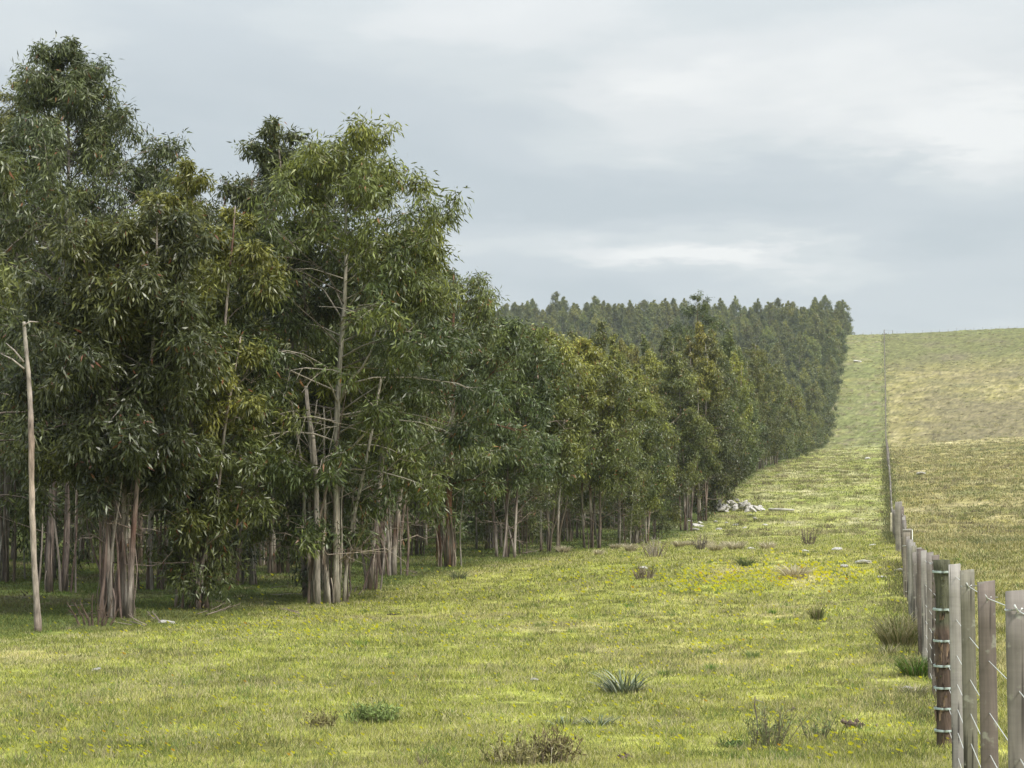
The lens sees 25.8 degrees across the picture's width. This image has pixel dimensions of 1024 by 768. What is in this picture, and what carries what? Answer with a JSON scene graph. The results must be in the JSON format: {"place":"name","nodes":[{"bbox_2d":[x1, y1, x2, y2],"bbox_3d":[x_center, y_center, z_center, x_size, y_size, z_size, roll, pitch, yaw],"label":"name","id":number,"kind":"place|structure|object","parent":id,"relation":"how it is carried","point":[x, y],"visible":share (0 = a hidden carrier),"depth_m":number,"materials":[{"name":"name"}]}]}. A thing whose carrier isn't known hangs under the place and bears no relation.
{"place":"outdoors","nodes":[
{"label":"outdoors","id":0,"kind":"place"},
{"bbox_2d":[0,328,1023,767],"bbox_3d":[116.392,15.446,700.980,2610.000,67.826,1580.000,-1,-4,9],"label":"ground","id":1,"kind":"structure","parent":0,"point":[928,350],"depth_m":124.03,"materials":[{"name":"plant"}]},
{"bbox_2d":[2,321,41,631],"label":"dead tree","id":2,"kind":"object","parent":1,"relation":"on","point":[35,582],"visible":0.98,"depth_m":31.39,"materials":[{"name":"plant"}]},
{"bbox_2d":[0,68,84,581],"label":"eucalyptus tree","id":3,"kind":"object","parent":1,"relation":"on","point":[4,487],"visible":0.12,"depth_m":52.56,"materials":[{"name":"green plant"}]},
{"bbox_2d":[0,141,88,527],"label":"eucalyptus tree","id":4,"kind":"object","parent":1,"relation":"on","point":[6,178],"visible":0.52,"depth_m":40.28,"materials":[{"name":"green plant"}]},
{"bbox_2d":[1,206,93,578],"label":"eucalyptus tree","id":5,"kind":"object","parent":1,"relation":"on","point":[25,534],"visible":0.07,"depth_m":53.14,"materials":[{"name":"green plant"}]},
{"bbox_2d":[57,304,102,559],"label":"eucalyptus tree","id":6,"kind":"object","parent":1,"relation":"on","point":[81,542],"visible":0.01,"depth_m":66.15,"materials":[{"name":"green plant"}]},
{"bbox_2d":[67,593,120,625],"bbox_3d":[-6.376,3.453,34.126,0.709,0.528,0.561,-3,-5,39],"label":"shrub","id":7,"kind":"object","parent":1,"relation":"on","point":[104,613],"visible":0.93,"depth_m":34.08,"materials":[{"name":"plant"}]},
{"bbox_2d":[73,496,115,561],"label":"eucalyptus tree","id":8,"kind":"object","parent":1,"relation":"on","point":[95,541],"visible":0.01,"depth_m":62.62,"materials":[{"name":"green plant"}]},
{"bbox_2d":[0,30,194,592],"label":"eucalyptus tree","id":9,"kind":"object","parent":1,"relation":"on","point":[72,97],"visible":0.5,"depth_m":47.16,"materials":[{"name":"green plant"}]},
{"bbox_2d":[0,197,235,618],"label":"eucalyptus tree","id":10,"kind":"object","parent":1,"relation":"on","point":[134,338],"visible":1,"depth_m":36.43,"materials":[{"name":"green plant"}]},
{"bbox_2d":[125,211,156,564],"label":"eucalyptus tree","id":11,"kind":"object","parent":1,"relation":"on","point":[140,552],"depth_m":61.84,"materials":[{"name":"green plant"}]},
{"bbox_2d":[61,158,257,589],"bbox_3d":[-7.599,-0.239,49.105,5.766,9.762,4.214,-1,-4,9],"label":"eucalyptus tree","id":12,"kind":"object","parent":1,"relation":"on","point":[150,582],"visible":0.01,"depth_m":48.76,"materials":[{"name":"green plant"}]},
{"bbox_2d":[60,156,313,610],"bbox_3d":[-5.887,0.030,40.358,4.687,8.353,4.154,-1,-4,9],"label":"eucalyptus tree","id":13,"kind":"object","parent":1,"relation":"on","point":[205,523],"visible":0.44,"depth_m":40.05,"materials":[{"name":"green plant"}]},
{"bbox_2d":[194,173,324,584],"bbox_3d":[-6.191,-0.104,50.649,4.649,9.577,4.138,-1,-4,9],"label":"eucalyptus tree","id":14,"kind":"object","parent":1,"relation":"on","point":[252,564],"visible":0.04,"depth_m":50.51,"materials":[{"name":"green plant"}]},
{"bbox_2d":[245,227,350,573],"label":"eucalyptus tree","id":15,"kind":"object","parent":1,"relation":"on","point":[275,563],"visible":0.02,"depth_m":55.55,"materials":[{"name":"green plant"}]},
{"bbox_2d":[205,115,407,597],"bbox_3d":[-4.487,-0.472,44.791,4.524,9.732,4.102,1,-4,-21],"label":"eucalyptus tree","id":16,"kind":"object","parent":1,"relation":"on","point":[263,155],"visible":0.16,"depth_m":44.54,"materials":[{"name":"green plant"}]},
{"bbox_2d":[300,707,340,727],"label":"twiggy shrub","id":17,"kind":"object","parent":1,"relation":"on","point":[320,721],"visible":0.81,"depth_m":15.73,"materials":[{"name":"plant"}]},
{"bbox_2d":[292,270,402,561],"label":"eucalyptus tree","id":18,"kind":"object","parent":1,"relation":"on","point":[332,328],"visible":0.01,"depth_m":64.78,"materials":[{"name":"green plant"}]},
{"bbox_2d":[206,105,513,603],"bbox_3d":[-3.100,-0.395,42.377,6.212,9.603,5.852,-1,-4,9],"label":"eucalyptus tree","id":19,"kind":"object","parent":1,"relation":"on","point":[325,451],"visible":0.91,"depth_m":42.22,"materials":[{"name":"green plant"}]},
{"bbox_2d":[340,698,402,723],"bbox_3d":[-1.000,2.355,16.095,0.477,0.216,0.354,1,-4,-17],"label":"green shrub","id":20,"kind":"object","parent":1,"relation":"on","point":[376,714],"visible":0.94,"depth_m":16.05,"materials":[{"name":"plant"}]},
{"bbox_2d":[323,224,466,590],"bbox_3d":[-2.564,0.513,47.350,3.480,8.037,3.450,3,-5,-41],"label":"eucalyptus tree","id":21,"kind":"object","parent":1,"relation":"on","point":[370,573],"visible":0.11,"depth_m":47.43,"materials":[{"name":"green plant"}]},
{"bbox_2d":[380,399,442,556],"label":"eucalyptus tree","id":22,"kind":"object","parent":1,"relation":"on","point":[402,528],"depth_m":71.59,"materials":[{"name":"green plant"}]},
{"bbox_2d":[341,267,487,575],"bbox_3d":[-2.579,0.803,54.066,3.630,7.914,3.763,3,-5,-36],"label":"eucalyptus tree","id":23,"kind":"object","parent":1,"relation":"on","point":[391,564],"visible":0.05,"depth_m":54.03,"materials":[{"name":"green plant"}]},
{"bbox_2d":[1,297,854,558],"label":"wood","id":24,"kind":"object","parent":1,"relation":"on","point":[654,335],"visible":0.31,"depth_m":573.37,"materials":[{"name":"plant"}]},
{"bbox_2d":[393,368,469,555],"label":"eucalyptus tree","id":25,"kind":"object","parent":1,"relation":"on","point":[419,530],"visible":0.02,"depth_m":74.91,"materials":[{"name":"green plant"}]},
{"bbox_2d":[426,324,481,551],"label":"eucalyptus tree","id":26,"kind":"object","parent":1,"relation":"on","point":[442,537],"visible":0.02,"depth_m":81.06,"materials":[{"name":"green plant"}]},
{"bbox_2d":[363,267,551,566],"bbox_3d":[-1.600,0.862,58.924,5.416,8.204,5.037,0,-4,-2],"label":"eucalyptus tree","id":27,"kind":"object","parent":1,"relation":"on","point":[479,314],"visible":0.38,"depth_m":58.91,"materials":[{"name":"green plant"}]},
{"bbox_2d":[0,547,979,759],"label":"wild flowers","id":28,"kind":"object","parent":1,"relation":"on","point":[717,585],"visible":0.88,"depth_m":29.60,"materials":[{"name":"yellow plant"}]},
{"bbox_2d":[456,346,530,548],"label":"eucalyptus tree","id":29,"kind":"object","parent":1,"relation":"on","point":[488,542],"visible":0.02,"depth_m":83.94,"materials":[{"name":"green plant"}]},
{"bbox_2d":[454,392,559,553],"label":"eucalyptus tree","id":30,"kind":"object","parent":1,"relation":"on","point":[531,519],"visible":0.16,"depth_m":76.03,"materials":[{"name":"green plant"}]},
{"bbox_2d":[445,312,574,557],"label":"eucalyptus tree","id":31,"kind":"object","parent":1,"relation":"on","point":[530,397],"visible":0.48,"depth_m":70.57,"materials":[{"name":"green plant"}]},
{"bbox_2d":[476,723,575,766],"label":"twiggy shrub","id":32,"kind":"object","parent":1,"relation":"on","point":[519,752],"visible":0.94,"depth_m":13.25,"materials":[{"name":"plant"}]},
{"bbox_2d":[517,474,591,543],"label":"eucalyptus tree","id":33,"kind":"object","parent":1,"relation":"on","point":[570,500],"visible":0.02,"depth_m":96.17,"materials":[{"name":"green plant"}]},
{"bbox_2d":[527,723,586,763],"bbox_3d":[0.248,2.148,13.347,0.290,0.274,0.361,-3,-5,40],"label":"twiggy shrub","id":34,"kind":"object","parent":1,"relation":"on","point":[559,738],"visible":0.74,"depth_m":13.33,"materials":[{"name":"plant"}]},
{"bbox_2d":[515,326,600,551],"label":"eucalyptus tree","id":35,"kind":"object","parent":1,"relation":"on","point":[568,463],"visible":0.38,"depth_m":79.50,"materials":[{"name":"green plant"}]},
{"bbox_2d":[534,338,587,540],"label":"eucalyptus tree","id":36,"kind":"object","parent":1,"relation":"on","point":[563,507],"depth_m":104.69,"materials":[{"name":"green plant"}]},
{"bbox_2d":[557,307,568,335],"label":"eucalyptus tree","id":37,"kind":"object","parent":1,"relation":"on","point":[562,315],"visible":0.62,"depth_m":605.44,"materials":[{"name":"green plant"}]},
{"bbox_2d":[563,305,584,335],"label":"eucalyptus tree","id":38,"kind":"object","parent":1,"relation":"on","point":[573,318],"visible":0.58,"depth_m":599.59,"materials":[{"name":"green plant"}]},
{"bbox_2d":[550,329,602,541],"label":"eucalyptus tree","id":39,"kind":"object","parent":1,"relation":"on","point":[573,335],"visible":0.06,"depth_m":108.93,"materials":[{"name":"green plant"}]},
{"bbox_2d":[559,380,606,537],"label":"eucalyptus tree","id":40,"kind":"object","parent":1,"relation":"on","point":[577,533],"depth_m":117.09,"materials":[{"name":"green plant"}]},
{"bbox_2d":[588,320,608,499],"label":"eucalyptus tree","id":41,"kind":"object","parent":1,"relation":"on","point":[600,338],"visible":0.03,"depth_m":145.79,"materials":[{"name":"green plant"}]},
{"bbox_2d":[576,714,624,726],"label":"spiky plant","id":42,"kind":"object","parent":1,"relation":"on","point":[598,722],"visible":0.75,"depth_m":15.86,"materials":[{"name":"green plant"}]},
{"bbox_2d":[551,336,650,548],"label":"eucalyptus tree","id":43,"kind":"object","parent":1,"relation":"on","point":[612,443],"visible":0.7,"depth_m":86.29,"materials":[{"name":"green plant"}]},
{"bbox_2d":[573,374,657,544],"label":"eucalyptus tree","id":44,"kind":"object","parent":1,"relation":"on","point":[631,514],"visible":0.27,"depth_m":93.43,"materials":[{"name":"green plant"}]},
{"bbox_2d":[577,668,671,693],"bbox_3d":[0.952,2.536,19.091,0.873,0.244,0.856,-1,-4,9],"label":"spiky plant","id":45,"kind":"object","parent":1,"relation":"on","point":[623,687],"visible":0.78,"depth_m":19.01,"materials":[{"name":"green plant"}]},
{"bbox_2d":[599,332,653,524],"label":"eucalyptus tree","id":46,"kind":"object","parent":1,"relation":"on","point":[614,353],"visible":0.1,"depth_m":129.79,"materials":[{"name":"green plant"}]},
{"bbox_2d":[618,338,634,364],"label":"eucalyptus tree","id":47,"kind":"object","parent":1,"relation":"on","point":[622,347],"visible":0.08,"depth_m":193.75,"materials":[{"name":"green plant"}]},
{"bbox_2d":[595,364,677,543],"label":"eucalyptus tree","id":48,"kind":"object","parent":1,"relation":"on","point":[645,407],"visible":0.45,"depth_m":96.85,"materials":[{"name":"green plant"}]},
{"bbox_2d":[599,368,681,541],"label":"eucalyptus tree","id":49,"kind":"object","parent":1,"relation":"on","point":[672,439],"visible":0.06,"depth_m":103.18,"materials":[{"name":"green plant"}]},
{"bbox_2d":[632,563,657,579],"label":"twiggy shrub","id":50,"kind":"object","parent":1,"relation":"on","point":[642,573],"visible":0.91,"depth_m":47.88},
{"bbox_2d":[633,349,666,398],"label":"eucalyptus tree","id":51,"kind":"object","parent":1,"relation":"on","point":[649,363],"visible":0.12,"depth_m":144.56,"materials":[{"name":"green plant"}]},
{"bbox_2d":[635,536,667,557],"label":"twiggy shrub","id":52,"kind":"object","parent":1,"relation":"on","point":[654,552],"visible":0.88,"depth_m":63.02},
{"bbox_2d":[644,385,694,538],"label":"eucalyptus tree","id":53,"kind":"object","parent":1,"relation":"on","point":[672,489],"visible":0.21,"depth_m":112.85,"materials":[{"name":"green plant"}]},
{"bbox_2d":[659,328,687,380],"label":"eucalyptus tree","id":54,"kind":"object","parent":1,"relation":"on","point":[670,345],"visible":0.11,"depth_m":161.83,"materials":[{"name":"green plant"}]},
{"bbox_2d":[667,335,686,492],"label":"eucalyptus tree","id":55,"kind":"object","parent":1,"relation":"on","point":[679,342],"visible":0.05,"depth_m":158.04,"materials":[{"name":"green plant"}]},
{"bbox_2d":[653,350,720,530],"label":"eucalyptus tree","id":56,"kind":"object","parent":1,"relation":"on","point":[672,400],"visible":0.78,"depth_m":123.92,"materials":[{"name":"green plant"}]},
{"bbox_2d":[668,359,716,517],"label":"eucalyptus tree","id":57,"kind":"object","parent":1,"relation":"on","point":[689,496],"visible":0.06,"depth_m":133.53,"materials":[{"name":"green plant"}]},
{"bbox_2d":[665,291,734,358],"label":"eucalyptus tree","id":58,"kind":"object","parent":1,"relation":"on","point":[711,322],"visible":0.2,"depth_m":172.40,"materials":[{"name":"green plant"}]},
{"bbox_2d":[675,356,736,520],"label":"eucalyptus tree","id":59,"kind":"object","parent":1,"relation":"on","point":[708,376],"visible":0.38,"depth_m":130.66,"materials":[{"name":"green plant"}]},
{"bbox_2d":[679,320,735,506],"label":"eucalyptus tree","id":60,"kind":"object","parent":1,"relation":"on","point":[697,346],"visible":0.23,"depth_m":142.31,"materials":[{"name":"green plant"}]},
{"bbox_2d":[675,335,752,511],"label":"eucalyptus tree","id":61,"kind":"object","parent":1,"relation":"on","point":[720,483],"visible":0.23,"depth_m":137.75,"materials":[{"name":"green plant"}]},
{"bbox_2d":[691,331,752,501],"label":"eucalyptus tree","id":62,"kind":"object","parent":1,"relation":"on","point":[724,368],"visible":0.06,"depth_m":145.53,"materials":[{"name":"green plant"}]},
{"bbox_2d":[708,327,744,436],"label":"eucalyptus tree","id":63,"kind":"object","parent":1,"relation":"on","point":[721,354],"visible":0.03,"depth_m":155.59,"materials":[{"name":"green plant"}]},
{"bbox_2d":[715,735,751,747],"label":"twiggy shrub","id":64,"kind":"object","parent":1,"relation":"on","point":[731,743],"visible":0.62,"depth_m":14.27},
{"bbox_2d":[720,329,763,480],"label":"eucalyptus tree","id":65,"kind":"object","parent":1,"relation":"on","point":[728,341],"visible":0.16,"depth_m":170.35,"materials":[{"name":"green plant"}]},
{"bbox_2d":[737,326,755,349],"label":"eucalyptus tree","id":66,"kind":"object","parent":1,"relation":"on","point":[749,335],"visible":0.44,"depth_m":514.49,"materials":[{"name":"green plant"}]},
{"bbox_2d":[728,351,766,486],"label":"eucalyptus tree","id":67,"kind":"object","parent":1,"relation":"on","point":[746,405],"visible":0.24,"depth_m":167.04,"materials":[{"name":"green plant"}]},
{"bbox_2d":[738,345,767,475],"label":"eucalyptus tree","id":68,"kind":"object","parent":1,"relation":"on","point":[757,402],"visible":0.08,"depth_m":187.51,"materials":[{"name":"green plant"}]},
{"bbox_2d":[746,354,782,470],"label":"eucalyptus tree","id":69,"kind":"object","parent":1,"relation":"on","point":[772,412],"visible":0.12,"depth_m":199.09,"materials":[{"name":"green plant"}]},
{"bbox_2d":[746,355,783,471],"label":"eucalyptus tree","id":70,"kind":"object","parent":1,"relation":"on","point":[757,376],"visible":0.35,"depth_m":194.78,"materials":[{"name":"green plant"}]},
{"bbox_2d":[758,326,775,347],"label":"eucalyptus tree","id":71,"kind":"object","parent":1,"relation":"on","point":[768,335],"visible":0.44,"depth_m":531.22,"materials":[{"name":"green plant"}]},
{"bbox_2d":[743,343,794,468],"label":"eucalyptus tree","id":72,"kind":"object","parent":1,"relation":"on","point":[763,358],"visible":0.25,"depth_m":204.03,"materials":[{"name":"green plant"}]},
{"bbox_2d":[741,700,811,745],"bbox_3d":[1.698,2.184,14.388,0.427,0.333,0.380,-3,-5,35],"label":"twiggy shrub","id":73,"kind":"object","parent":1,"relation":"on","point":[768,733],"visible":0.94,"depth_m":14.38,"materials":[{"name":"plant"}]},
{"bbox_2d":[769,345,787,381],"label":"eucalyptus tree","id":74,"kind":"object","parent":1,"relation":"on","point":[774,352],"visible":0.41,"depth_m":477.33,"materials":[{"name":"green plant"}]},
{"bbox_2d":[772,303,795,337],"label":"eucalyptus tree","id":75,"kind":"object","parent":1,"relation":"on","point":[781,314],"visible":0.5,"depth_m":583.55,"materials":[{"name":"green plant"}]},
{"bbox_2d":[778,321,794,355],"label":"eucalyptus tree","id":76,"kind":"object","parent":1,"relation":"on","point":[789,333],"visible":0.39,"depth_m":540.26,"materials":[{"name":"green plant"}]},
{"bbox_2d":[769,364,804,463],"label":"eucalyptus tree","id":77,"kind":"object","parent":1,"relation":"on","point":[788,410],"visible":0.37,"depth_m":226.81,"materials":[{"name":"green plant"}]},
{"bbox_2d":[784,342,800,383],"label":"eucalyptus tree","id":78,"kind":"object","parent":1,"relation":"on","point":[793,357],"visible":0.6,"depth_m":490.38,"materials":[{"name":"green plant"}]},
{"bbox_2d":[771,563,818,579],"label":"tussock","id":79,"kind":"object","parent":1,"relation":"on","point":[790,573],"visible":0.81,"depth_m":45.60,"materials":[{"name":"beige plant"}]},
{"bbox_2d":[784,384,810,457],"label":"eucalyptus tree","id":80,"kind":"object","parent":1,"relation":"on","point":[791,398],"visible":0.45,"depth_m":263.56,"materials":[{"name":"green plant"}]},
{"bbox_2d":[794,307,811,337],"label":"eucalyptus tree","id":81,"kind":"object","parent":1,"relation":"on","point":[801,320],"visible":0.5,"depth_m":564.30,"materials":[{"name":"green plant"}]},
{"bbox_2d":[796,368,813,393],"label":"eucalyptus tree","id":82,"kind":"object","parent":1,"relation":"on","point":[806,381],"visible":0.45,"depth_m":440.68,"materials":[{"name":"green plant"}]},
{"bbox_2d":[796,527,821,544],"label":"twiggy shrub","id":83,"kind":"object","parent":1,"relation":"on","point":[814,537],"visible":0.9,"depth_m":80.04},
{"bbox_2d":[798,338,823,376],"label":"eucalyptus tree","id":84,"kind":"object","parent":1,"relation":"on","point":[813,350],"visible":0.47,"depth_m":487.13,"materials":[{"name":"green plant"}]},
{"bbox_2d":[805,312,824,346],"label":"eucalyptus tree","id":85,"kind":"object","parent":1,"relation":"on","point":[815,323],"visible":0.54,"depth_m":541.00,"materials":[{"name":"green plant"}]},
{"bbox_2d":[805,416,824,449],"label":"eucalyptus tree","id":86,"kind":"object","parent":1,"relation":"on","point":[813,431],"visible":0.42,"depth_m":320.24,"materials":[{"name":"green plant"}]},
{"bbox_2d":[803,604,827,620],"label":"tussock","id":87,"kind":"object","parent":1,"relation":"on","point":[813,615],"visible":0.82,"depth_m":34.30,"materials":[{"name":"green plant"}]},
{"bbox_2d":[804,384,827,447],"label":"eucalyptus tree","id":88,"kind":"object","parent":1,"relation":"on","point":[814,396],"visible":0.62,"depth_m":374.38,"materials":[{"name":"green plant"}]},
{"bbox_2d":[798,712,836,739],"bbox_3d":[2.011,2.260,14.748,0.262,0.227,0.228,-1,-4,9],"label":"twiggy shrub","id":89,"kind":"object","parent":1,"relation":"on","point":[823,733],"visible":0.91,"depth_m":14.72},
{"bbox_2d":[816,372,834,423],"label":"eucalyptus tree","id":90,"kind":"object","parent":1,"relation":"on","point":[822,382],"visible":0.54,"depth_m":425.61,"materials":[{"name":"green plant"}]},
{"bbox_2d":[819,390,839,444],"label":"eucalyptus tree","id":91,"kind":"object","parent":1,"relation":"on","point":[829,414],"visible":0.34,"depth_m":395.26,"materials":[{"name":"green plant"}]},
{"bbox_2d":[818,333,844,380],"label":"eucalyptus tree","id":92,"kind":"object","parent":1,"relation":"on","point":[830,342],"visible":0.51,"depth_m":499.09,"materials":[{"name":"green plant"}]},
{"bbox_2d":[820,348,842,388],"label":"eucalyptus tree","id":93,"kind":"object","parent":1,"relation":"on","point":[827,354],"visible":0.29,"depth_m":483.33,"materials":[{"name":"green plant"}]},
{"bbox_2d":[823,356,840,399],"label":"eucalyptus tree","id":94,"kind":"object","parent":1,"relation":"on","point":[831,363],"visible":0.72,"depth_m":470.67,"materials":[{"name":"green plant"}]},
{"bbox_2d":[820,328,845,367],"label":"eucalyptus tree","id":95,"kind":"object","parent":1,"relation":"on","point":[832,332],"visible":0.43,"depth_m":520.43,"materials":[{"name":"green plant"}]},
{"bbox_2d":[835,324,849,364],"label":"eucalyptus tree","id":96,"kind":"object","parent":1,"relation":"on","point":[840,333],"visible":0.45,"depth_m":535.73,"materials":[{"name":"green plant"}]},
{"bbox_2d":[841,299,853,334],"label":"eucalyptus tree","id":97,"kind":"object","parent":1,"relation":"on","point":[847,314],"visible":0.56,"depth_m":650.09,"materials":[{"name":"green plant"}]},
{"bbox_2d":[717,328,1023,536],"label":"tussock grass","id":98,"kind":"structure","parent":1,"relation":"on","point":[854,530],"depth_m":181.84,"materials":[{"name":"plant"}]},
{"bbox_2d":[835,611,917,647],"bbox_3d":[4.373,2.777,25.295,1.612,0.445,1.578,-1,-4,9],"label":"tussock","id":99,"kind":"object","parent":1,"relation":"on","point":[898,634],"visible":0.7,"depth_m":25.17,"materials":[{"name":"green plant"}]},
{"bbox_2d":[865,652,931,676],"bbox_3d":[3.699,2.594,20.646,0.965,0.229,0.968,2,-4,-21],"label":"tussock","id":100,"kind":"object","parent":1,"relation":"on","point":[917,669],"visible":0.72,"depth_m":20.55,"materials":[{"name":"green plant"}]},
{"bbox_2d":[863,333,1001,726],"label":"rank grass","id":101,"kind":"structure","parent":1,"relation":"on","point":[889,533],"depth_m":41.68,"materials":[{"name":"plant"}]},
{"bbox_2d":[884,331,1023,767],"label":"wire fence","id":102,"kind":"object","parent":1,"relation":"on","point":[939,594],"visible":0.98,"depth_m":10.63,"materials":[{"name":"grey"}]},
{"bbox_2d":[0,0,1023,334],"label":"sky","id":103,"kind":"structure","parent":0,"point":[868,155],"materials":[{"name":"grey"}]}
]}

